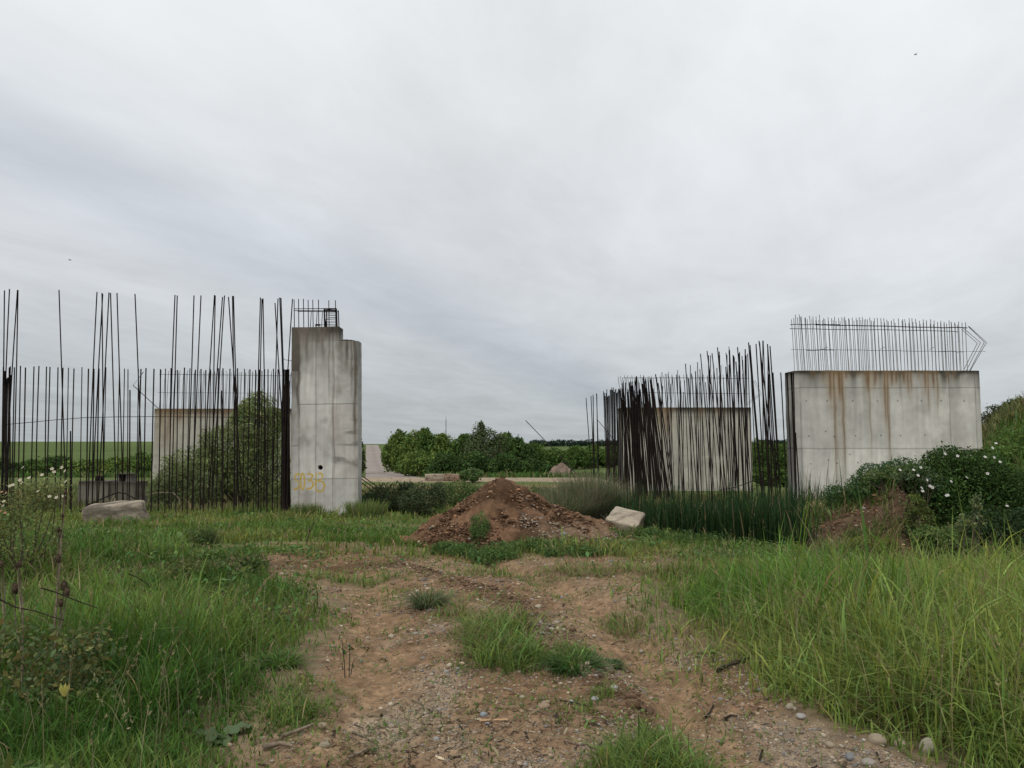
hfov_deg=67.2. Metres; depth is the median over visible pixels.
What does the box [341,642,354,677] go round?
dead plant
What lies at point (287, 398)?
rebar
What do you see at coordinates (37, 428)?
rebar
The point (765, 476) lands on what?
hedge bush
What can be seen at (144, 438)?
rebar
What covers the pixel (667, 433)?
rebar
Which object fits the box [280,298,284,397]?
rebar
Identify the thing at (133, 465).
hedge bush
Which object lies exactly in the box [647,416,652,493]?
rebar
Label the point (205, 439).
rebar
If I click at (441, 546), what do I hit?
weed patch
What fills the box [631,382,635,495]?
rebar
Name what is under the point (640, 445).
rebar
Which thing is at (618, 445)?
rebar
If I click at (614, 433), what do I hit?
rebar
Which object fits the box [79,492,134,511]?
bent rod
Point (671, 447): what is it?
rebar
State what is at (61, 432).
rebar
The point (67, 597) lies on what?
thorny twig
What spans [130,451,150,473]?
hedge bush
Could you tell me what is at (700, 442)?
rebar
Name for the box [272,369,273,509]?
rebar
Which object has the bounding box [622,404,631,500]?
rebar
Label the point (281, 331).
rebar
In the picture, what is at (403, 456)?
hedge bush
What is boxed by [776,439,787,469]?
hedge bush
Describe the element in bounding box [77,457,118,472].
hedge bush
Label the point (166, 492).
bent rod
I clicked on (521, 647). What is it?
track grass
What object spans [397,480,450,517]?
dark bush
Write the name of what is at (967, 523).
sapling
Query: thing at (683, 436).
rebar
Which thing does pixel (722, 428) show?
rebar
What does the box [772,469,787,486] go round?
hedge bush
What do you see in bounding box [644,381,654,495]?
rebar
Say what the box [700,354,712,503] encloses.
rebar
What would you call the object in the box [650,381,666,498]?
rebar
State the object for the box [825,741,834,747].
stone
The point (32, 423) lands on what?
rebar
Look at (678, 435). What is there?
rebar
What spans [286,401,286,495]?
rebar
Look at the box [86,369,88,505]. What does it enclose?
rebar
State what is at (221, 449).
rebar
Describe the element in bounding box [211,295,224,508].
rebar
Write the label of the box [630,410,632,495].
rebar
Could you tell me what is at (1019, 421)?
bush
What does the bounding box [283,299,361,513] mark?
concrete pier
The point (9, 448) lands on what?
rebar
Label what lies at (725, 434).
rebar
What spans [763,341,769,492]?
rebar
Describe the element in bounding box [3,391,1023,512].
rough grass
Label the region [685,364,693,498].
rebar
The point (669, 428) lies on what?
rebar
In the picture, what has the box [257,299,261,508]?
rebar
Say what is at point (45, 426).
rebar
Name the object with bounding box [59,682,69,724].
yellow flower
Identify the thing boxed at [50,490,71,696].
dried teasel
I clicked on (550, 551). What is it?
weed patch
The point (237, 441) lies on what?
rebar
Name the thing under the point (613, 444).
rebar
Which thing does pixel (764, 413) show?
rebar
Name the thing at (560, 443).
woods
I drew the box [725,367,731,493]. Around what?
rebar
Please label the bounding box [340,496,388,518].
flowering grass
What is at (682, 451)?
rebar
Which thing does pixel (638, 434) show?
rebar
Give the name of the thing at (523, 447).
hedge bush
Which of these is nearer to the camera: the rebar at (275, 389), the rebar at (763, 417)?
the rebar at (275, 389)
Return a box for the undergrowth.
[891,498,1023,555]
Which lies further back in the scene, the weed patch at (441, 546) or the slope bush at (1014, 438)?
the slope bush at (1014, 438)
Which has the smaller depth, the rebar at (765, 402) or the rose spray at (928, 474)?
the rose spray at (928, 474)
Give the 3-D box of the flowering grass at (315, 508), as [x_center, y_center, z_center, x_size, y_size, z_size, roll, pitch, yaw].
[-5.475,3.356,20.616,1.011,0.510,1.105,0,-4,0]
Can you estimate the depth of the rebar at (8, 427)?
21.87 m
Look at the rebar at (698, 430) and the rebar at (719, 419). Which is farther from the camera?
the rebar at (698, 430)
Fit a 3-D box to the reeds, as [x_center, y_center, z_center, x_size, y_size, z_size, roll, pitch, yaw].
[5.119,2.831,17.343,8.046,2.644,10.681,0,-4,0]
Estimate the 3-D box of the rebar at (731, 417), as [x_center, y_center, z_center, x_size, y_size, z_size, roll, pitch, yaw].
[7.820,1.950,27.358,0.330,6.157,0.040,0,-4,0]
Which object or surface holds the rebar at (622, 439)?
on the ground at (374, 690)
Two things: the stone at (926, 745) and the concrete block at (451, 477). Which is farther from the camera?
the concrete block at (451, 477)
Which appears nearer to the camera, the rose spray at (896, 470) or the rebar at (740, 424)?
the rose spray at (896, 470)
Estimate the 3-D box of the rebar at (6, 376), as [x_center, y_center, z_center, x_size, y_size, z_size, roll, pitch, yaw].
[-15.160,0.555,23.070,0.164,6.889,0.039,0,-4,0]
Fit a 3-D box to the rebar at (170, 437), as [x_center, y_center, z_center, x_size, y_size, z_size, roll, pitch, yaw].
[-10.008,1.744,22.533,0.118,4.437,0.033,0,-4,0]
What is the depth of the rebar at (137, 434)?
22.55 m
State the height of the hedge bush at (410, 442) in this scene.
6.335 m
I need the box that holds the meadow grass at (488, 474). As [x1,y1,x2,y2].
[0,468,782,487]
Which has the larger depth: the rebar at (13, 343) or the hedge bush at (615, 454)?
the hedge bush at (615, 454)
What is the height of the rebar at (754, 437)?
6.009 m
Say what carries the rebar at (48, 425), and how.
on the ground at (374, 690)
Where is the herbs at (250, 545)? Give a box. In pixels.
[0,436,1017,566]
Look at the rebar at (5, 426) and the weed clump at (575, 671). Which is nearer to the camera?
the weed clump at (575, 671)
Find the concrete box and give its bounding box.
[118,473,137,481]
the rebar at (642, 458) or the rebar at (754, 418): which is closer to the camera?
the rebar at (754, 418)
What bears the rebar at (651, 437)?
on the ground at (374, 690)
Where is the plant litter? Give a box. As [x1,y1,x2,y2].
[247,553,920,767]
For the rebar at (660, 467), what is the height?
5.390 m
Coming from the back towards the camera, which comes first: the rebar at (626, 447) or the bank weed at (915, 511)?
the rebar at (626, 447)
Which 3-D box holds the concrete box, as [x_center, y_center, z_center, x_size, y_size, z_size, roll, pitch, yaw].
[-15.165,3.678,30.360,0.548,0.332,0.546,0,-4,0]
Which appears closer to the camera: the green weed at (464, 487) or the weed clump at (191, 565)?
the weed clump at (191, 565)
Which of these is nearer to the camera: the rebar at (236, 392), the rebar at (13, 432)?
the rebar at (13, 432)
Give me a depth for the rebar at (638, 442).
35.52 m
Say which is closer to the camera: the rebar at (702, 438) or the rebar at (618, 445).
the rebar at (702, 438)
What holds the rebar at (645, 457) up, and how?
on the ground at (374, 690)
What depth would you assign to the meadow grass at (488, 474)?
48.55 m
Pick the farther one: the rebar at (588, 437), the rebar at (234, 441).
the rebar at (588, 437)
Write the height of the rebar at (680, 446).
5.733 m
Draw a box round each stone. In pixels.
[318,722,326,728]
[318,741,329,747]
[387,723,396,727]
[480,712,486,716]
[537,702,549,709]
[785,703,793,709]
[796,713,805,718]
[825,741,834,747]
[845,752,854,760]
[861,758,875,766]
[868,733,886,745]
[894,738,906,748]
[919,737,934,755]
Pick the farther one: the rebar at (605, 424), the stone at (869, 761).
the rebar at (605, 424)
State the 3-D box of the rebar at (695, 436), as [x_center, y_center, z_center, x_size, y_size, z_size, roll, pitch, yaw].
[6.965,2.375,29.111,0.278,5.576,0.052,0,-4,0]
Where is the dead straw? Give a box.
[623,608,979,760]
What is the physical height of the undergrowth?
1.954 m
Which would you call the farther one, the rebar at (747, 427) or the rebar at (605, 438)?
the rebar at (605, 438)
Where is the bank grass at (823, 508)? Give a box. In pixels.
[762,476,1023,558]
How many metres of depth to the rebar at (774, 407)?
23.53 m
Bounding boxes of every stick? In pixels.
[559,699,587,705]
[705,704,713,717]
[724,714,737,719]
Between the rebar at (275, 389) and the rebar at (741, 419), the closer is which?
the rebar at (275, 389)
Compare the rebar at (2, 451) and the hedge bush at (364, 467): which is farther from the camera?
the hedge bush at (364, 467)
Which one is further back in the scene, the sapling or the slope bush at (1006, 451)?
the slope bush at (1006, 451)
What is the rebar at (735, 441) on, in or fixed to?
on the ground at (374, 690)
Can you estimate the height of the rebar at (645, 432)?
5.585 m
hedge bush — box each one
[11,462,29,472]
[16,459,54,476]
[38,455,69,471]
[57,459,91,472]
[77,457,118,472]
[108,456,140,472]
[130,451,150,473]
[362,442,367,472]
[380,431,393,471]
[389,429,407,472]
[396,450,411,473]
[398,427,429,460]
[398,448,442,475]
[415,428,436,456]
[424,452,466,473]
[430,431,453,456]
[446,433,470,458]
[457,450,494,473]
[487,451,531,474]
[489,430,519,460]
[507,434,537,460]
[525,455,553,473]
[531,442,558,465]
[547,447,575,468]
[562,445,596,468]
[584,444,616,467]
[600,445,617,466]
[752,438,774,470]
[752,467,773,485]
[769,443,782,469]
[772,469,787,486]
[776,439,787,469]
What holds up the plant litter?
on the ground at (374, 690)
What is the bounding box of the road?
[366,445,421,477]
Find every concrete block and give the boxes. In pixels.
[82,500,150,521]
[425,474,444,480]
[444,474,466,480]
[605,506,644,531]
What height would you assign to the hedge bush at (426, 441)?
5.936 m
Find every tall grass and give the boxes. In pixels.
[0,508,370,767]
[606,480,1023,767]
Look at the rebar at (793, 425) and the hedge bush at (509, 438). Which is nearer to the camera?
the rebar at (793, 425)
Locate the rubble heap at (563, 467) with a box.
[545,463,575,476]
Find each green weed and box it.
[425,480,480,506]
[459,467,482,482]
[529,486,559,496]
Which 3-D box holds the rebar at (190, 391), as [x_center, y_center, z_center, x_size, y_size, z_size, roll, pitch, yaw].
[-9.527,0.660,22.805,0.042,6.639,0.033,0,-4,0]
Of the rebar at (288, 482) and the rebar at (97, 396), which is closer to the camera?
the rebar at (288, 482)
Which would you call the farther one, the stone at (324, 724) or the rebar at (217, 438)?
the rebar at (217, 438)
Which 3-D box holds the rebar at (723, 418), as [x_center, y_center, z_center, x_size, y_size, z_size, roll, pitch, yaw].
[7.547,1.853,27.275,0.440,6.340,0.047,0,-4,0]
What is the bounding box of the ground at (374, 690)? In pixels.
[0,420,1023,767]
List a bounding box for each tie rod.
[7,416,171,424]
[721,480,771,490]
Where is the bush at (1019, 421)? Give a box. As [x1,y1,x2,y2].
[717,398,1023,536]
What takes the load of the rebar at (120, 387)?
on the ground at (374, 690)
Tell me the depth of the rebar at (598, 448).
43.52 m
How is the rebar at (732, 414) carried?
on the ground at (374, 690)
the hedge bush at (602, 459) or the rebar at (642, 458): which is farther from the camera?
the hedge bush at (602, 459)
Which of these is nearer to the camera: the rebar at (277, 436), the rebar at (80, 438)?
the rebar at (277, 436)
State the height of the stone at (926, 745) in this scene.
0.092 m
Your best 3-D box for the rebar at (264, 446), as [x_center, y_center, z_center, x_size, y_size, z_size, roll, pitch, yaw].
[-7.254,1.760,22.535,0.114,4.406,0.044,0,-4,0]
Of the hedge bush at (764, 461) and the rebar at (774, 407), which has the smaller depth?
the rebar at (774, 407)
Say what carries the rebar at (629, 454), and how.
on the ground at (374, 690)
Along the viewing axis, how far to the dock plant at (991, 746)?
3.97 m
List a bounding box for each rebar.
[1,367,3,461]
[1,395,3,505]
[2,290,4,510]
[3,289,9,499]
[4,371,5,506]
[5,377,8,510]
[7,367,9,501]
[8,375,11,468]
[9,397,10,510]
[11,295,16,392]
[11,367,14,510]
[12,290,18,508]
[17,366,20,508]
[22,367,25,510]
[30,366,34,501]
[35,366,39,509]
[44,367,46,504]
[46,367,50,505]
[54,367,58,503]
[58,290,65,509]
[60,368,63,510]
[65,368,68,512]
[69,431,70,509]
[71,368,74,513]
[79,367,81,510]
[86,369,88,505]
[87,292,97,504]
[91,308,101,502]
[92,369,94,501]
[96,369,99,502]
[98,292,109,502]
[101,293,104,502]
[102,367,105,502]
[110,293,116,500]
[116,293,123,499]
[117,368,119,500]
[122,369,124,499]
[127,369,128,500]
[128,390,130,500]
[134,294,142,499]
[136,369,138,499]
[137,369,141,499]
[143,368,146,500]
[150,369,154,512]
[157,369,160,510]
[164,369,165,512]
[168,295,175,508]
[168,368,171,512]
[171,295,177,508]
[175,370,177,511]
[182,368,184,512]
[186,295,194,510]
[187,369,189,513]
[191,295,201,510]
[192,370,195,511]
[200,369,201,509]
[202,295,214,508]
[203,370,205,510]
[208,369,210,510]
[209,297,222,496]
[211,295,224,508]
[212,295,215,509]
[216,368,218,508]
[221,390,221,508]
[222,368,223,510]
[227,369,230,504]
[228,297,242,508]
[232,296,235,508]
[233,296,238,508]
[233,369,235,511]
[236,368,237,508]
[243,369,244,508]
[247,369,250,509]
[253,370,255,511]
[255,297,260,510]
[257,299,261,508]
[258,369,259,509]
[260,374,261,511]
[262,298,266,499]
[263,369,264,509]
[266,369,268,511]
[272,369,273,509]
[273,298,278,482]
[274,303,281,418]
[277,369,278,510]
[279,297,282,368]
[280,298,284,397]
[280,299,292,504]
[281,369,282,509]
[282,369,284,510]
[283,369,286,510]
[284,416,285,509]
[286,369,288,511]
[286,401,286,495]
[287,371,287,425]
[288,459,288,506]
[289,381,289,506]
[362,479,397,505]
[586,399,591,478]
[591,399,592,444]
[593,397,593,477]
[596,393,599,476]
[596,394,597,466]
[603,391,606,481]
[604,393,606,456]
[605,396,607,475]
[606,389,608,479]
[606,396,608,467]
[607,396,609,477]
[608,395,609,458]
[609,396,610,484]
[610,391,611,479]
[611,397,612,461]
[612,390,613,485]
[613,387,614,481]
[614,392,615,486]
[615,395,616,482]
[616,393,619,473]
[616,398,618,494]
[617,392,618,486]
[618,389,621,488]
[619,389,620,485]
[620,388,623,493]
[620,392,623,480]
[621,431,621,484]
[622,384,629,495]
[622,389,622,491]
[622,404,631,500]
[624,402,626,488]
[624,409,624,493]
[625,383,625,485]
[626,407,633,489]
[626,420,633,493]
[627,392,629,475]
[628,389,636,488]
[628,406,633,498]
[630,383,636,487]
[630,394,635,475]
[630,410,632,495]
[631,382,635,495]
[631,403,639,486]
[634,380,637,479]
[634,390,642,483]
[634,402,641,491]
[635,377,640,496]
[636,376,640,480]
[638,382,646,491]
[638,391,646,498]
[638,396,642,496]
[639,394,649,493]
[639,415,644,493]
[640,389,651,489]
[641,384,647,463]
[642,384,649,489]
[642,403,648,502]
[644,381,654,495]
[645,379,657,496]
[645,387,659,487]
[645,391,655,499]
[645,398,650,493]
[646,381,650,484]
[647,391,658,496]
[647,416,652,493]
[648,381,653,492]
[649,392,659,497]
[650,378,659,480]
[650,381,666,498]
[652,385,663,495]
[653,388,667,495]
[654,403,667,489]
[655,374,672,499]
[658,383,670,474]
[659,391,664,491]
[660,386,662,497]
[661,387,661,500]
[664,385,672,493]
[665,374,672,482]
[667,372,668,470]
[668,383,670,493]
[669,379,674,494]
[671,398,671,496]
[674,381,681,488]
[677,370,679,497]
[677,389,681,474]
[678,381,680,492]
[679,378,684,497]
[681,408,683,494]
[682,392,683,495]
[684,380,689,493]
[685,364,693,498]
[688,378,696,492]
[690,365,690,457]
[691,373,699,497]
[695,371,697,500]
[695,375,700,481]
[697,362,698,493]
[699,382,701,502]
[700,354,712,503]
[700,374,706,490]
[702,406,702,471]
[705,382,714,501]
[707,351,723,494]
[708,355,711,499]
[708,366,718,500]
[709,355,710,467]
[712,353,726,497]
[712,372,713,500]
[716,368,721,493]
[717,347,730,496]
[719,352,724,501]
[719,377,719,481]
[719,388,720,489]
[723,378,726,486]
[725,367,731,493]
[726,353,736,491]
[727,363,728,486]
[729,350,737,481]
[729,360,739,503]
[729,365,732,484]
[729,384,732,485]
[733,356,733,493]
[734,357,735,500]
[735,362,744,486]
[736,371,743,497]
[737,347,749,494]
[738,353,738,491]
[739,352,744,485]
[742,358,751,490]
[745,349,745,496]
[746,355,748,497]
[747,354,752,498]
[748,342,761,495]
[749,345,761,486]
[750,358,756,491]
[755,344,764,491]
[758,341,776,488]
[759,343,771,496]
[759,344,767,476]
[762,341,763,496]
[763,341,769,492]
[767,344,776,486]
[767,352,771,487]
[767,361,768,499]
[767,373,773,499]
[768,374,775,496]
[769,346,779,492]
[772,372,780,499]
[780,372,786,488]
[786,372,792,488]
[790,372,795,488]
[792,373,795,491]
[793,372,796,487]
[795,432,799,489]
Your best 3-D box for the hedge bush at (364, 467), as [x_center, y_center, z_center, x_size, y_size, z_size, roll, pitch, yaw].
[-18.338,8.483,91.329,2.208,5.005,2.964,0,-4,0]
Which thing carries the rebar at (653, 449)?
on the ground at (374, 690)
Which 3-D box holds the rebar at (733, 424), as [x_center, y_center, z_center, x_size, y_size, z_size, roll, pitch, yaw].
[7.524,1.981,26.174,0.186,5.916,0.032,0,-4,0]
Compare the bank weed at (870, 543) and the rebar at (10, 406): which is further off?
the rebar at (10, 406)
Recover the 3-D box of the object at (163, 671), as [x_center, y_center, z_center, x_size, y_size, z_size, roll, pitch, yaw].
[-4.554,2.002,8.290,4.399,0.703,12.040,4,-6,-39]
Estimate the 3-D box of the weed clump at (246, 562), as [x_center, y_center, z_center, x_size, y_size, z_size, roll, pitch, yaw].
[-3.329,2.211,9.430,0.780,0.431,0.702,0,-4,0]
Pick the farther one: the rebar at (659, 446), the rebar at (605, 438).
the rebar at (605, 438)
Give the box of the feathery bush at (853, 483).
[821,455,923,508]
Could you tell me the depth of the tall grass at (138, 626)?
5.30 m
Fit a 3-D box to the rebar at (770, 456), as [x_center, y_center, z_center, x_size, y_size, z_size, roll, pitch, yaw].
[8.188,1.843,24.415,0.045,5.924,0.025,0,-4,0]
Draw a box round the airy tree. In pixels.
[459,419,508,460]
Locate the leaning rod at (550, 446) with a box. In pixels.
[525,420,577,474]
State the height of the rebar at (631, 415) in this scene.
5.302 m
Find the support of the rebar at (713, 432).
on the ground at (374, 690)
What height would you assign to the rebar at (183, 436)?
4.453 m
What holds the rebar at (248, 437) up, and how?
on the ground at (374, 690)
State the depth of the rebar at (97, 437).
21.84 m
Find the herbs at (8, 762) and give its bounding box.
[0,532,349,767]
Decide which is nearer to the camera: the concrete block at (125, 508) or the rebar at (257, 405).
the concrete block at (125, 508)
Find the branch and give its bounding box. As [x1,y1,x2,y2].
[716,656,749,671]
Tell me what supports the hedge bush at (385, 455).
on the ground at (374, 690)
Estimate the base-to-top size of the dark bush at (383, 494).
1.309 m
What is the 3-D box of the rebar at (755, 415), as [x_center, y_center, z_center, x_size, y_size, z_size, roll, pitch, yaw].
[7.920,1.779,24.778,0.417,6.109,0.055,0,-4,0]
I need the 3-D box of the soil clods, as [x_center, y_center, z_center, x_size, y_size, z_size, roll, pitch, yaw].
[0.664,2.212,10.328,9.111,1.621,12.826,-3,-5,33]
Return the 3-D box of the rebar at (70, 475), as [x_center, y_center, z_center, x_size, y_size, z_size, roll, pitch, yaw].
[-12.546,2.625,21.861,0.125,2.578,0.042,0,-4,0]
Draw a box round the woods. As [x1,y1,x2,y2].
[529,439,786,446]
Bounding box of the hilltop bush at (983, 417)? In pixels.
[981,403,1005,422]
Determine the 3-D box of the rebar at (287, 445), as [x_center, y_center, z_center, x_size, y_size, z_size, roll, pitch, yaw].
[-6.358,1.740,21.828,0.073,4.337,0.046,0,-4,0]
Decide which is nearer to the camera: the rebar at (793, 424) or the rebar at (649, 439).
the rebar at (793, 424)
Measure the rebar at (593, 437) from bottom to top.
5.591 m
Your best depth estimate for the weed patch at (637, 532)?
13.19 m
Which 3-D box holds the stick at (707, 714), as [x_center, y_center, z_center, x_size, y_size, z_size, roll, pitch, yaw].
[1.228,2.023,4.762,0.023,0.038,0.163,-3,-5,32]
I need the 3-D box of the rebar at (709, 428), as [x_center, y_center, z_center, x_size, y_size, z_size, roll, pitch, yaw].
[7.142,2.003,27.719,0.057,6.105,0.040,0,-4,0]
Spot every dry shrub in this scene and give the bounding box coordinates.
[534,466,643,520]
[535,485,609,515]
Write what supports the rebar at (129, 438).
on the ground at (374, 690)
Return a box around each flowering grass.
[289,502,323,517]
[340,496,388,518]
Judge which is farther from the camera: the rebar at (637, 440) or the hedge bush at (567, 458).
the hedge bush at (567, 458)
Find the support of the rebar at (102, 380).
on the ground at (374, 690)
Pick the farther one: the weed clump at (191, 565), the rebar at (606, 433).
the rebar at (606, 433)
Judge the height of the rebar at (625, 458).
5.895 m
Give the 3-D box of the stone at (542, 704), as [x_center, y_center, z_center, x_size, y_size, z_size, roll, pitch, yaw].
[0.191,1.940,4.633,0.076,0.044,0.074,0,-4,0]
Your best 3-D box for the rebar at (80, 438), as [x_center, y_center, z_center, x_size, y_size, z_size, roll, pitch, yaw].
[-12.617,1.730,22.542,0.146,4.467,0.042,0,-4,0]
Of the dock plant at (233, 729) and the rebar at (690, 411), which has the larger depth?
the rebar at (690, 411)
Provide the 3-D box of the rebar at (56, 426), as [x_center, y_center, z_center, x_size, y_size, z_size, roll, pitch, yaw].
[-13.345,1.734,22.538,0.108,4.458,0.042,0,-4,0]
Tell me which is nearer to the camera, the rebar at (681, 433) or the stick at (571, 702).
the stick at (571, 702)
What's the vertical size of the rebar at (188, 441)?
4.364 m
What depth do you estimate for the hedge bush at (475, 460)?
76.53 m
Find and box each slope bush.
[975,444,1023,463]
[985,424,1023,448]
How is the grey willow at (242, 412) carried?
on the ground at (374, 690)
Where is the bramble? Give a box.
[0,617,124,716]
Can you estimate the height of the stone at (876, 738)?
0.061 m
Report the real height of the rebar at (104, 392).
6.773 m
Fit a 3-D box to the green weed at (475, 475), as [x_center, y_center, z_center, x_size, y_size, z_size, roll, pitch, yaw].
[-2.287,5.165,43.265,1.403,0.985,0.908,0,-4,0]
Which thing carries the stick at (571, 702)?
on the ground at (374, 690)
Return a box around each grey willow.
[141,455,229,506]
[145,389,290,505]
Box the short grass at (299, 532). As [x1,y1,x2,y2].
[0,422,1023,581]
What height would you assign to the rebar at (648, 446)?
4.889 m
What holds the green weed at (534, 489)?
on the ground at (374, 690)
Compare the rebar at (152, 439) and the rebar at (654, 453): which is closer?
the rebar at (152, 439)
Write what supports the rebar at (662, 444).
on the ground at (374, 690)
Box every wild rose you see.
[0,466,75,581]
[899,439,1023,541]
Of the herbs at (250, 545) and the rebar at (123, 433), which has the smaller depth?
the herbs at (250, 545)
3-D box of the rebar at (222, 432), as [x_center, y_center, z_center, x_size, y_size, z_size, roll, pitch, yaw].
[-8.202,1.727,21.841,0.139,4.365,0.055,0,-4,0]
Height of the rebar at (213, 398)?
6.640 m
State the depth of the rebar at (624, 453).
37.50 m
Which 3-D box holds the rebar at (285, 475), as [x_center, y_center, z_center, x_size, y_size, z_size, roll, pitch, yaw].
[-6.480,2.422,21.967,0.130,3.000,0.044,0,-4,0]
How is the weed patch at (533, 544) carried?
on the ground at (374, 690)
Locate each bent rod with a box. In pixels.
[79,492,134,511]
[147,492,179,501]
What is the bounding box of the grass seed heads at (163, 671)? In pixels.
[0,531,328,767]
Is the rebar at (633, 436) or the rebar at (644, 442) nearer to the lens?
the rebar at (644, 442)
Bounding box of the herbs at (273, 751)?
[254,548,807,767]
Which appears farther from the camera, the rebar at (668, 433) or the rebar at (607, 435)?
the rebar at (607, 435)
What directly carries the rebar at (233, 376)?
on the ground at (374, 690)
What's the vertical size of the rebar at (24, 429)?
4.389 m
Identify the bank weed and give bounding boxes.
[837,535,900,552]
[900,491,937,529]
[909,523,987,559]
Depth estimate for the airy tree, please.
79.38 m
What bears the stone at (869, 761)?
on the ground at (374, 690)
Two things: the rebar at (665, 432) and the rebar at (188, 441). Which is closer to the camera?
the rebar at (188, 441)
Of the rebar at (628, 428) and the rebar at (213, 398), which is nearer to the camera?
the rebar at (213, 398)
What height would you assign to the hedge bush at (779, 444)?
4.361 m
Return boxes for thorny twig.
[0,599,63,619]
[41,587,96,607]
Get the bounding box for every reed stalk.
[262,741,292,749]
[279,723,313,738]
[346,744,372,759]
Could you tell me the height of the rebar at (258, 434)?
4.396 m
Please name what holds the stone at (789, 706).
on the ground at (374, 690)
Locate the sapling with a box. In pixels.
[947,494,986,563]
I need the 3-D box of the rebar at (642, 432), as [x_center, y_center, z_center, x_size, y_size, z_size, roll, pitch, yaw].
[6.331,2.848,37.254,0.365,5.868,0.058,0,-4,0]
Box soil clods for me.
[193,477,970,767]
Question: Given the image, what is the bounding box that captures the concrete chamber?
[78,480,147,503]
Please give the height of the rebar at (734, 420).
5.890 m
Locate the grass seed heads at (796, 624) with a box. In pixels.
[594,521,1023,766]
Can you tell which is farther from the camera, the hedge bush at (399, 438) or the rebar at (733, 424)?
the hedge bush at (399, 438)
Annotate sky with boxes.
[0,0,1023,443]
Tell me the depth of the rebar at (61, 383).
23.12 m
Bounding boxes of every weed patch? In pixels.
[429,539,474,555]
[465,541,526,564]
[469,506,490,544]
[507,537,559,552]
[536,542,616,557]
[607,525,670,540]
[636,529,735,543]
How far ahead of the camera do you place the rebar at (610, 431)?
40.86 m
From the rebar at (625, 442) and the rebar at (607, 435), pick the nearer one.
the rebar at (625, 442)
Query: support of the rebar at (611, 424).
on the ground at (374, 690)
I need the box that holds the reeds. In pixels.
[590,453,845,547]
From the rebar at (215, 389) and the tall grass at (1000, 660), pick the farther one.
the rebar at (215, 389)
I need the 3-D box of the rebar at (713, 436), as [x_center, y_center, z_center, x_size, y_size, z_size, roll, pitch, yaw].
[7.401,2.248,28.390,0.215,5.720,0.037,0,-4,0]
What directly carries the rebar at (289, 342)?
on the ground at (374, 690)
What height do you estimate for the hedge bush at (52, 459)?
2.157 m
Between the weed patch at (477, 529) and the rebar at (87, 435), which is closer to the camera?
the weed patch at (477, 529)
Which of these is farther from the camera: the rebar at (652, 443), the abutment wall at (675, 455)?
the abutment wall at (675, 455)
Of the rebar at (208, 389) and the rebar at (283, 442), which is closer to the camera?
the rebar at (283, 442)
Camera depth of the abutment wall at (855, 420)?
22.01 m
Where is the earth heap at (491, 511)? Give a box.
[396,478,633,552]
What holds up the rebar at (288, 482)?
on the ground at (374, 690)
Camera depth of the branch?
5.28 m
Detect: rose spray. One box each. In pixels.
[857,463,916,493]
[890,465,946,523]
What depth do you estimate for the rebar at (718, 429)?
26.90 m
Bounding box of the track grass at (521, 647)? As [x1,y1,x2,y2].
[235,543,916,767]
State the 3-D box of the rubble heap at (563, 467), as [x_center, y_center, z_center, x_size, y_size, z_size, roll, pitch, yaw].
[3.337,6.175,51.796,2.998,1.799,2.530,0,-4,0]
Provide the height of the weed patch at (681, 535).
0.288 m
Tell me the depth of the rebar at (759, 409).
25.28 m
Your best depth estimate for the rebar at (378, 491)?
23.38 m
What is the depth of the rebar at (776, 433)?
22.95 m
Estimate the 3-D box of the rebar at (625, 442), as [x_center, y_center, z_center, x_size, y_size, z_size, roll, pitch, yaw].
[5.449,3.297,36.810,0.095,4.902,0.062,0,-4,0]
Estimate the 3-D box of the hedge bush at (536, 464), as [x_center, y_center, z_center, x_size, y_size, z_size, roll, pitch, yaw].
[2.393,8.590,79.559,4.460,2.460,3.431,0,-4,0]
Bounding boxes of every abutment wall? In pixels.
[133,370,290,479]
[618,374,760,490]
[785,315,986,498]
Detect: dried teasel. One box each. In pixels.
[0,560,6,661]
[8,560,23,684]
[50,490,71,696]
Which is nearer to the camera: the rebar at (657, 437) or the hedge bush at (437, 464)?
the rebar at (657, 437)
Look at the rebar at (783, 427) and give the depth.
22.94 m
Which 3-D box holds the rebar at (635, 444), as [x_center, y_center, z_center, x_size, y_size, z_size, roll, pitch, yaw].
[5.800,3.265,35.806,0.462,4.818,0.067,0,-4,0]
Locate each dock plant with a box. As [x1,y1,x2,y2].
[195,721,250,745]
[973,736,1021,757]
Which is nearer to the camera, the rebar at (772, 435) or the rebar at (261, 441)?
the rebar at (261, 441)
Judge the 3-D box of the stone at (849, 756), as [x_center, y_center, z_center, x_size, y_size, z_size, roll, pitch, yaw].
[1.682,1.857,3.837,0.048,0.036,0.059,0,-4,0]
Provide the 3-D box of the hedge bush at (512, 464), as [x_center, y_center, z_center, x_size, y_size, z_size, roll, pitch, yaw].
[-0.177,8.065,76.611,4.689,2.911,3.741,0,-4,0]
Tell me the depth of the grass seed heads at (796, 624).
5.08 m
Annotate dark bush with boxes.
[362,478,418,512]
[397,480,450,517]
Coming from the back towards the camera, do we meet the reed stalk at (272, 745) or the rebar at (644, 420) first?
the rebar at (644, 420)
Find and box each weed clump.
[3,530,74,549]
[143,553,222,582]
[182,522,223,547]
[209,547,273,577]
[246,643,320,674]
[379,584,467,610]
[530,641,629,678]
[605,656,630,670]
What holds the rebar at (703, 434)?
on the ground at (374, 690)
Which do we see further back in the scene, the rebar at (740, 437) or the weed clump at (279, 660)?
the rebar at (740, 437)
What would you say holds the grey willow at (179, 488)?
on the ground at (374, 690)
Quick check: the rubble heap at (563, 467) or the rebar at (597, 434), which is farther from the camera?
the rubble heap at (563, 467)

